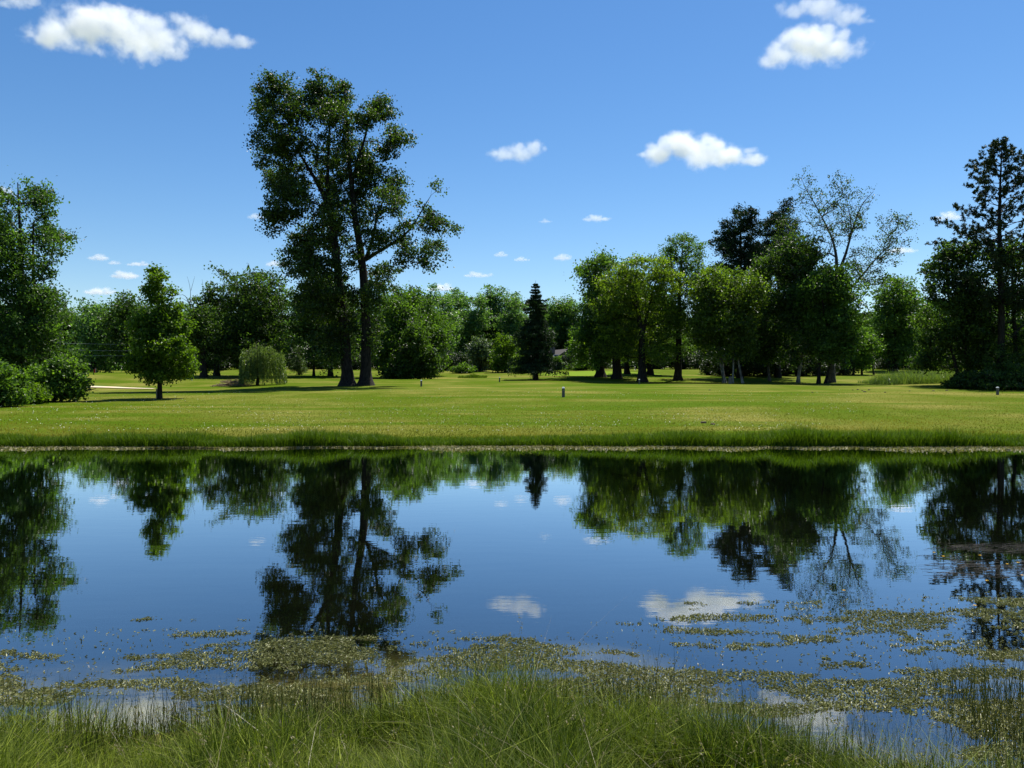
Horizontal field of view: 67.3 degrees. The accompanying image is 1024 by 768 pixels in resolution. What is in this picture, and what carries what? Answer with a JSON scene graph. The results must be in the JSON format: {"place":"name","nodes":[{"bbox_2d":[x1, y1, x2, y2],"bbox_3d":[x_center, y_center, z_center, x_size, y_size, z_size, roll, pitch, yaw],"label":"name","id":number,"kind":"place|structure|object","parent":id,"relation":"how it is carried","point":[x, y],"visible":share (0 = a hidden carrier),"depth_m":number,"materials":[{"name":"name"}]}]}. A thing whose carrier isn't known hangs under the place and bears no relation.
{"place":"outdoors","nodes":[
{"label":"outdoors","id":0,"kind":"place"},
{"bbox_2d":[91,386,153,388],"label":"sand path","id":1,"kind":"structure","parent":0,"point":[119,387],"depth_m":76.84,"materials":[{"name":"beige sand"}]},
{"bbox_2d":[0,447,1023,623],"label":"pond water","id":2,"kind":"structure","parent":0,"point":[82,531],"depth_m":11.26,"materials":[{"name":"blue liquid"}]},
{"bbox_2d":[0,445,1023,452],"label":"shore scum","id":3,"kind":"object","parent":2,"relation":"on","point":[728,448],"visible":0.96,"depth_m":23.31,"materials":[{"name":"green plant"}]},
{"bbox_2d":[0,590,1023,767],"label":"pond weed","id":4,"kind":"object","parent":2,"relation":"on","point":[765,674],"visible":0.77,"depth_m":5.57,"materials":[{"name":"green plant"}]},
{"bbox_2d":[918,542,1023,579],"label":"dead stems","id":5,"kind":"object","parent":2,"relation":"on","point":[976,546],"visible":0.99,"depth_m":8.71,"materials":[{"name":"plant"}]},
{"bbox_2d":[0,367,1023,767],"bbox_3d":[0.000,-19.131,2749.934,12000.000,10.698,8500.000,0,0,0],"label":"ground","id":6,"kind":"structure","parent":0,"point":[544,613],"depth_m":7.98,"materials":[{"name":"green plant"}]},
{"bbox_2d":[0,357,35,406],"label":"leafy shrub","id":7,"kind":"object","parent":6,"relation":"on","point":[14,382],"visible":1,"depth_m":40.73,"materials":[{"name":"green plant"}]},
{"bbox_2d":[26,379,53,403],"bbox_3d":[-27.194,0.485,43.599,2.447,1.576,2.340,0,0,0],"label":"shrub","id":8,"kind":"object","parent":6,"relation":"on","point":[41,394],"visible":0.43,"depth_m":43.41,"materials":[{"name":"green plant"}]},
{"bbox_2d":[0,165,91,376],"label":"ash tree","id":9,"kind":"object","parent":6,"relation":"on","point":[20,317],"visible":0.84,"depth_m":50.75,"materials":[{"name":"green plant"}]},
{"bbox_2d":[23,354,95,401],"bbox_3d":[-27.498,-0.298,45.992,4.329,3.036,3.694,0,0,0],"label":"leafy shrub","id":10,"kind":"object","parent":6,"relation":"on","point":[65,379],"visible":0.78,"depth_m":45.54,"materials":[{"name":"green plant"}]},
{"bbox_2d":[46,304,85,355],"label":"woodland tree","id":11,"kind":"object","parent":6,"relation":"on","point":[68,326],"visible":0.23,"depth_m":157.03,"materials":[{"name":"green plant"}]},
{"bbox_2d":[61,296,124,372],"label":"spreading tree","id":12,"kind":"object","parent":6,"relation":"on","point":[88,329],"visible":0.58,"depth_m":115.33,"materials":[{"name":"green plant"}]},
{"bbox_2d":[92,288,149,372],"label":"maple tree","id":13,"kind":"object","parent":6,"relation":"on","point":[121,338],"visible":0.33,"depth_m":109.22,"materials":[{"name":"green plant"}]},
{"bbox_2d":[130,303,152,317],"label":"woodland tree","id":14,"kind":"object","parent":6,"relation":"on","point":[142,306],"visible":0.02,"depth_m":151.59,"materials":[{"name":"green plant"}]},
{"bbox_2d":[116,261,202,398],"bbox_3d":[-22.773,-3.398,49.996,5.066,9.018,4.785,0,0,-16],"label":"young maple tree","id":15,"kind":"object","parent":6,"relation":"on","point":[161,352],"visible":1,"depth_m":49.41,"materials":[{"name":"green plant"}]},
{"bbox_2d":[181,277,231,377],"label":"thin tree","id":16,"kind":"object","parent":6,"relation":"on","point":[200,331],"visible":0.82,"depth_m":97.58,"materials":[{"name":"green plant"}]},
{"bbox_2d":[186,306,233,369],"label":"woodland tree","id":17,"kind":"object","parent":6,"relation":"on","point":[211,319],"visible":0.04,"depth_m":147.85,"materials":[{"name":"green plant"}]},
{"bbox_2d":[208,352,238,369],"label":"woodland tree","id":18,"kind":"object","parent":6,"relation":"on","point":[225,366],"visible":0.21,"depth_m":140.10,"materials":[{"name":"green plant"}]},
{"bbox_2d":[212,378,252,386],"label":"brush pile","id":19,"kind":"object","parent":6,"relation":"on","point":[229,382],"visible":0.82,"depth_m":79.50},
{"bbox_2d":[203,261,301,375],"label":"maple tree","id":20,"kind":"object","parent":6,"relation":"on","point":[253,315],"visible":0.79,"depth_m":101.62,"materials":[{"name":"green plant"}]},
{"bbox_2d":[238,343,287,385],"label":"weeping willow tree","id":21,"kind":"object","parent":6,"relation":"on","point":[259,362],"visible":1,"depth_m":79.08,"materials":[{"name":"green plant"}]},
{"bbox_2d":[266,288,309,368],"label":"woodland tree","id":22,"kind":"object","parent":6,"relation":"on","point":[287,331],"visible":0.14,"depth_m":149.02,"materials":[{"name":"green plant"}]},
{"bbox_2d":[289,345,307,374],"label":"spruce tree","id":23,"kind":"object","parent":6,"relation":"on","point":[300,367],"visible":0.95,"depth_m":111.64,"materials":[{"name":"green plant"}]},
{"bbox_2d":[284,346,326,368],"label":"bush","id":24,"kind":"object","parent":6,"relation":"on","point":[290,357],"visible":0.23,"depth_m":143.14,"materials":[{"name":"green plant"}]},
{"bbox_2d":[285,268,361,376],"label":"leafy tree","id":25,"kind":"object","parent":6,"relation":"on","point":[296,327],"visible":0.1,"depth_m":106.18,"materials":[{"name":"green plant"}]},
{"bbox_2d":[340,354,360,369],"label":"woodland tree","id":26,"kind":"object","parent":6,"relation":"on","point":[356,365],"visible":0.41,"depth_m":139.46,"materials":[{"name":"green plant"}]},
{"bbox_2d":[242,65,463,385],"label":"cottonwood tree","id":27,"kind":"object","parent":6,"relation":"on","point":[317,296],"visible":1,"depth_m":73.66,"materials":[{"name":"green plant"}]},
{"bbox_2d":[352,301,374,366],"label":"woodland tree","id":28,"kind":"object","parent":6,"relation":"on","point":[358,348],"visible":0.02,"depth_m":161.18,"materials":[{"name":"green plant"}]},
{"bbox_2d":[371,358,384,369],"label":"woodland tree","id":29,"kind":"object","parent":6,"relation":"on","point":[372,364],"visible":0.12,"depth_m":138.51,"materials":[{"name":"green plant"}]},
{"bbox_2d":[354,281,431,377],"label":"broad tree","id":30,"kind":"object","parent":6,"relation":"on","point":[403,303],"visible":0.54,"depth_m":103.73,"materials":[{"name":"green plant"}]},
{"bbox_2d":[375,318,445,378],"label":"dark bush","id":31,"kind":"object","parent":6,"relation":"on","point":[420,351],"visible":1,"depth_m":99.54,"materials":[{"name":"green plant"}]},
{"bbox_2d":[0,389,856,430],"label":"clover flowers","id":32,"kind":"object","parent":6,"relation":"on","point":[436,420],"visible":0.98,"depth_m":31.77,"materials":[{"name":"white plant"}]},
{"bbox_2d":[398,290,464,351],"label":"woodland tree","id":33,"kind":"object","parent":6,"relation":"on","point":[428,296],"visible":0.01,"depth_m":154.28,"materials":[{"name":"green plant"}]},
{"bbox_2d":[403,292,464,375],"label":"broad tree","id":34,"kind":"object","parent":6,"relation":"on","point":[442,334],"visible":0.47,"depth_m":109.78,"materials":[{"name":"green plant"}]},
{"bbox_2d":[425,283,464,354],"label":"woodland tree","id":35,"kind":"object","parent":6,"relation":"on","point":[440,296],"visible":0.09,"depth_m":176.74,"materials":[{"name":"green plant"}]},
{"bbox_2d":[440,348,457,370],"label":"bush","id":36,"kind":"object","parent":6,"relation":"on","point":[448,353],"visible":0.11,"depth_m":137.78,"materials":[{"name":"green plant"}]},
{"bbox_2d":[434,294,466,354],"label":"woodland tree","id":37,"kind":"object","parent":6,"relation":"on","point":[449,310],"visible":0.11,"depth_m":162.64,"materials":[{"name":"green plant"}]},
{"bbox_2d":[446,290,469,333],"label":"woodland tree","id":38,"kind":"object","parent":6,"relation":"on","point":[460,292],"visible":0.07,"depth_m":187.12,"materials":[{"name":"green plant"}]},
{"bbox_2d":[448,351,472,369],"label":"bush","id":39,"kind":"object","parent":6,"relation":"on","point":[461,358],"visible":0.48,"depth_m":136.61,"materials":[{"name":"green plant"}]},
{"bbox_2d":[449,362,477,373],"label":"bush","id":40,"kind":"object","parent":6,"relation":"on","point":[464,367],"visible":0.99,"depth_m":120.14,"materials":[{"name":"green plant"}]},
{"bbox_2d":[447,287,485,349],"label":"woodland tree","id":41,"kind":"object","parent":6,"relation":"on","point":[463,304],"visible":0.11,"depth_m":184.97,"materials":[{"name":"green plant"}]},
{"bbox_2d":[458,373,486,377],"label":"reed patch","id":42,"kind":"object","parent":6,"relation":"on","point":[472,375],"visible":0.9,"depth_m":104.43,"materials":[{"name":"green plant"}]},
{"bbox_2d":[453,292,497,356],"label":"woodland tree","id":43,"kind":"object","parent":6,"relation":"on","point":[474,321],"visible":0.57,"depth_m":176.51,"materials":[{"name":"green plant"}]},
{"bbox_2d":[463,336,496,371],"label":"silver bush","id":44,"kind":"object","parent":6,"relation":"on","point":[479,349],"visible":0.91,"depth_m":127.03,"materials":[{"name":"green plant"}]},
{"bbox_2d":[474,283,501,350],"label":"woodland tree","id":45,"kind":"object","parent":6,"relation":"on","point":[493,321],"visible":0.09,"depth_m":186.16,"materials":[{"name":"green plant"}]},
{"bbox_2d":[481,286,504,354],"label":"woodland tree","id":46,"kind":"object","parent":6,"relation":"on","point":[496,310],"visible":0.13,"depth_m":186.07,"materials":[{"name":"green plant"}]},
{"bbox_2d":[486,286,517,348],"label":"woodland tree","id":47,"kind":"object","parent":6,"relation":"on","point":[500,301],"visible":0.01,"depth_m":186.94,"materials":[{"name":"green plant"}]},
{"bbox_2d":[487,329,523,372],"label":"tree","id":48,"kind":"object","parent":6,"relation":"on","point":[505,344],"visible":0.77,"depth_m":121.01,"materials":[{"name":"green plant"}]},
{"bbox_2d":[489,292,528,354],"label":"woodland tree","id":49,"kind":"object","parent":6,"relation":"on","point":[510,319],"visible":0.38,"depth_m":177.03,"materials":[{"name":"green plant"}]},
{"bbox_2d":[0,607,1023,767],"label":"meadow grass","id":50,"kind":"structure","parent":6,"relation":"on","point":[571,738],"depth_m":3.80,"materials":[{"name":"green plant"}]},
{"bbox_2d":[0,630,1023,767],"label":"rushes","id":51,"kind":"object","parent":6,"relation":"on","point":[972,678],"visible":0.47,"depth_m":4.53,"materials":[{"name":"green plant"}]},
{"bbox_2d":[0,420,1023,446],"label":"bank grass","id":52,"kind":"structure","parent":6,"relation":"on","point":[795,437],"depth_m":23.78,"materials":[{"name":"green plant"}]},
{"bbox_2d":[506,291,534,343],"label":"woodland tree","id":53,"kind":"object","parent":6,"relation":"on","point":[515,293],"visible":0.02,"depth_m":187.51,"materials":[{"name":"green plant"}]},
{"bbox_2d":[506,283,569,379],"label":"spruce tree","id":54,"kind":"object","parent":6,"relation":"on","point":[535,330],"visible":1,"depth_m":97.07,"materials":[{"name":"green plant"}]},
{"bbox_2d":[520,303,557,347],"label":"woodland tree","id":55,"kind":"object","parent":6,"relation":"on","point":[545,314],"depth_m":176.04,"materials":[{"name":"green plant"}]},
{"bbox_2d":[544,302,555,338],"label":"woodland tree","id":56,"kind":"object","parent":6,"relation":"on","point":[547,315],"visible":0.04,"depth_m":186.13,"materials":[{"name":"green plant"}]},
{"bbox_2d":[541,355,565,369],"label":"bush","id":57,"kind":"object","parent":6,"relation":"on","point":[558,359],"visible":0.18,"depth_m":125.98,"materials":[{"name":"green plant"}]},
{"bbox_2d":[544,296,570,349],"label":"woodland tree","id":58,"kind":"object","parent":6,"relation":"on","point":[552,325],"visible":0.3,"depth_m":181.94,"materials":[{"name":"green plant"}]},
{"bbox_2d":[550,347,567,358],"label":"house","id":59,"kind":"structure","parent":6,"relation":"on","point":[560,352],"depth_m":143.15,"materials":[{"name":"grey"}]},
{"bbox_2d":[546,294,580,349],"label":"woodland tree","id":60,"kind":"object","parent":6,"relation":"on","point":[562,324],"visible":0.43,"depth_m":181.34,"materials":[{"name":"green plant"}]},
{"bbox_2d":[560,353,576,369],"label":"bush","id":61,"kind":"object","parent":6,"relation":"on","point":[565,359],"visible":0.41,"depth_m":136.25,"materials":[{"name":"green plant"}]},
{"bbox_2d":[558,292,586,351],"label":"woodland tree","id":62,"kind":"object","parent":6,"relation":"on","point":[571,313],"visible":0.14,"depth_m":179.84,"materials":[{"name":"green plant"}]},
{"bbox_2d":[564,360,594,369],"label":"bush","id":63,"kind":"object","parent":6,"relation":"on","point":[572,366],"visible":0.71,"depth_m":122.99,"materials":[{"name":"green plant"}]},
{"bbox_2d":[564,243,621,376],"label":"maple tree","id":64,"kind":"object","parent":6,"relation":"on","point":[600,262],"visible":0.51,"depth_m":101.91,"materials":[{"name":"green plant"}]},
{"bbox_2d":[539,371,661,375],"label":"putting green","id":65,"kind":"object","parent":6,"relation":"on","point":[584,373],"visible":0.55,"depth_m":114.41,"materials":[{"name":"green plant"}]},
{"bbox_2d":[582,268,647,378],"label":"maple tree","id":66,"kind":"object","parent":6,"relation":"on","point":[617,372],"visible":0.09,"depth_m":99.21,"materials":[{"name":"green plant"}]},
{"bbox_2d":[612,358,637,368],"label":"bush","id":67,"kind":"object","parent":6,"relation":"on","point":[622,366],"visible":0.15,"depth_m":145.26,"materials":[{"name":"green plant"}]},
{"bbox_2d":[621,283,653,373],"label":"slim tree","id":68,"kind":"object","parent":6,"relation":"on","point":[626,369],"depth_m":111.68,"materials":[{"name":"green plant"}]},
{"bbox_2d":[584,251,692,381],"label":"locust tree","id":69,"kind":"object","parent":6,"relation":"on","point":[660,277],"visible":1,"depth_m":93.04,"materials":[{"name":"green plant"}]},
{"bbox_2d":[646,350,673,368],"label":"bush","id":70,"kind":"object","parent":6,"relation":"on","point":[657,367],"visible":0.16,"depth_m":144.57,"materials":[{"name":"green plant"}]},
{"bbox_2d":[644,284,690,374],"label":"slim tree","id":71,"kind":"object","parent":6,"relation":"on","point":[650,370],"visible":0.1,"depth_m":109.23,"materials":[{"name":"green plant"}]},
{"bbox_2d":[648,232,712,380],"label":"feathery tree","id":72,"kind":"object","parent":6,"relation":"on","point":[680,261],"visible":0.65,"depth_m":96.14,"materials":[{"name":"green plant"}]},
{"bbox_2d":[667,349,694,369],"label":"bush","id":73,"kind":"object","parent":6,"relation":"on","point":[683,362],"visible":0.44,"depth_m":144.41,"materials":[{"name":"green plant"}]},
{"bbox_2d":[685,349,716,368],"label":"bush","id":74,"kind":"object","parent":6,"relation":"on","point":[695,362],"visible":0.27,"depth_m":142.43,"materials":[{"name":"green plant"}]},
{"bbox_2d":[698,356,716,374],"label":"bush","id":75,"kind":"object","parent":6,"relation":"on","point":[706,366],"visible":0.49,"depth_m":115.72,"materials":[{"name":"green plant"}]},
{"bbox_2d":[677,261,750,382],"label":"birch tree","id":76,"kind":"object","parent":6,"relation":"on","point":[707,292],"visible":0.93,"depth_m":90.14,"materials":[{"name":"green plant"}]},
{"bbox_2d":[708,349,744,375],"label":"bush","id":77,"kind":"object","parent":6,"relation":"on","point":[727,370],"visible":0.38,"depth_m":111.18,"materials":[{"name":"green plant"}]},
{"bbox_2d":[705,201,770,377],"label":"pine tree","id":78,"kind":"object","parent":6,"relation":"on","point":[729,250],"visible":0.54,"depth_m":104.56,"materials":[{"name":"green plant"}]},
{"bbox_2d":[714,265,775,382],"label":"birch tree","id":79,"kind":"object","parent":6,"relation":"on","point":[742,339],"visible":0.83,"depth_m":89.26,"materials":[{"name":"green plant"}]},
{"bbox_2d":[735,367,765,375],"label":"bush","id":80,"kind":"object","parent":6,"relation":"on","point":[744,372],"visible":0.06,"depth_m":112.70,"materials":[{"name":"green plant"}]},
{"bbox_2d":[745,358,786,375],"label":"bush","id":81,"kind":"object","parent":6,"relation":"on","point":[772,372],"visible":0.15,"depth_m":111.74,"materials":[{"name":"green plant"}]},
{"bbox_2d":[740,252,792,380],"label":"pale trunk tree","id":82,"kind":"object","parent":6,"relation":"on","point":[764,357],"visible":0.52,"depth_m":95.09,"materials":[{"name":"green plant"}]},
{"bbox_2d":[743,196,808,377],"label":"pine tree","id":83,"kind":"object","parent":6,"relation":"on","point":[774,216],"visible":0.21,"depth_m":106.67,"materials":[{"name":"green plant"}]},
{"bbox_2d":[781,349,792,375],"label":"woodland tree","id":84,"kind":"object","parent":6,"relation":"on","point":[786,370],"visible":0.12,"depth_m":112.71,"materials":[{"name":"green plant"}]},
{"bbox_2d":[754,229,829,382],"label":"birch tree","id":85,"kind":"object","parent":6,"relation":"on","point":[804,262],"visible":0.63,"depth_m":91.50,"materials":[{"name":"green plant"}]},
{"bbox_2d":[784,353,827,375],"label":"bush","id":86,"kind":"object","parent":6,"relation":"on","point":[806,370],"visible":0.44,"depth_m":111.06,"materials":[{"name":"green plant"}]},
{"bbox_2d":[810,361,839,375],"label":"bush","id":87,"kind":"object","parent":6,"relation":"on","point":[825,372],"visible":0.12,"depth_m":112.70,"materials":[{"name":"green plant"}]},
{"bbox_2d":[783,259,882,383],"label":"leafy tree","id":88,"kind":"object","parent":6,"relation":"on","point":[836,339],"visible":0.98,"depth_m":87.08,"materials":[{"name":"green plant"}]},
{"bbox_2d":[760,167,923,382],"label":"sparse tree","id":89,"kind":"object","parent":6,"relation":"on","point":[832,375],"visible":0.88,"depth_m":91.44,"materials":[{"name":"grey plant"}]},
{"bbox_2d":[835,356,856,375],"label":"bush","id":90,"kind":"object","parent":6,"relation":"on","point":[841,371],"visible":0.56,"depth_m":115.12,"materials":[{"name":"green plant"}]},
{"bbox_2d":[848,325,886,374],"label":"tree","id":91,"kind":"object","parent":6,"relation":"on","point":[866,358],"visible":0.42,"depth_m":116.51,"materials":[{"name":"green plant"}]},
{"bbox_2d":[863,309,878,367],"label":"woodland tree","id":92,"kind":"object","parent":6,"relation":"on","point":[869,322],"visible":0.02,"depth_m":163.78,"materials":[{"name":"green plant"}]},
{"bbox_2d":[865,314,885,368],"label":"woodland tree","id":93,"kind":"object","parent":6,"relation":"on","point":[877,355],"visible":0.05,"depth_m":154.32,"materials":[{"name":"green plant"}]},
{"bbox_2d":[875,354,908,369],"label":"bush","id":94,"kind":"object","parent":6,"relation":"on","point":[882,362],"visible":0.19,"depth_m":138.77,"materials":[{"name":"green plant"}]},
{"bbox_2d":[866,271,938,370],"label":"maple tree","id":95,"kind":"object","parent":6,"relation":"on","point":[899,304],"visible":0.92,"depth_m":129.85,"materials":[{"name":"green plant"}]},
{"bbox_2d":[858,367,954,384],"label":"reed patch","id":96,"kind":"object","parent":6,"relation":"on","point":[892,378],"visible":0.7,"depth_m":83.89,"materials":[{"name":"green plant"}]},
{"bbox_2d":[897,298,961,369],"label":"maple tree","id":97,"kind":"object","parent":6,"relation":"on","point":[925,331],"visible":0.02,"depth_m":138.72,"materials":[{"name":"green plant"}]},
{"bbox_2d":[900,236,1010,375],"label":"hackberry tree","id":98,"kind":"object","parent":6,"relation":"on","point":[945,339],"visible":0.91,"depth_m":74.71,"materials":[{"name":"green plant"}]},
{"bbox_2d":[940,369,978,388],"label":"undergrowth bush","id":99,"kind":"object","parent":6,"relation":"on","point":[957,380],"visible":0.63,"depth_m":69.83,"materials":[{"name":"green plant"}]},
{"bbox_2d":[924,136,1023,370],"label":"tall pine tree","id":100,"kind":"object","parent":6,"relation":"on","point":[987,164],"visible":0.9,"depth_m":72.27,"materials":[{"name":"green plant"}]},
{"bbox_2d":[957,235,1023,371],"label":"hackberry tree","id":101,"kind":"object","parent":6,"relation":"on","point":[1016,343],"visible":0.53,"depth_m":72.98,"materials":[{"name":"green plant"}]},
{"bbox_2d":[963,367,1023,390],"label":"undergrowth bush","id":102,"kind":"object","parent":6,"relation":"on","point":[990,379],"visible":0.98,"depth_m":67.26,"materials":[{"name":"green plant"}]},
{"bbox_2d":[1002,360,1023,389],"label":"undergrowth bush","id":103,"kind":"object","parent":6,"relation":"on","point":[1016,371],"visible":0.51,"depth_m":67.41,"materials":[{"name":"green plant"}]},
{"bbox_2d":[0,390,1023,438],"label":"lawn grass","id":104,"kind":"structure","parent":0,"point":[477,435],"depth_m":31.67,"materials":[{"name":"green plant"}]},
{"bbox_2d":[0,0,1023,366],"label":"sky","id":105,"kind":"structure","parent":0,"point":[554,130],"materials":[{"name":"blue"}]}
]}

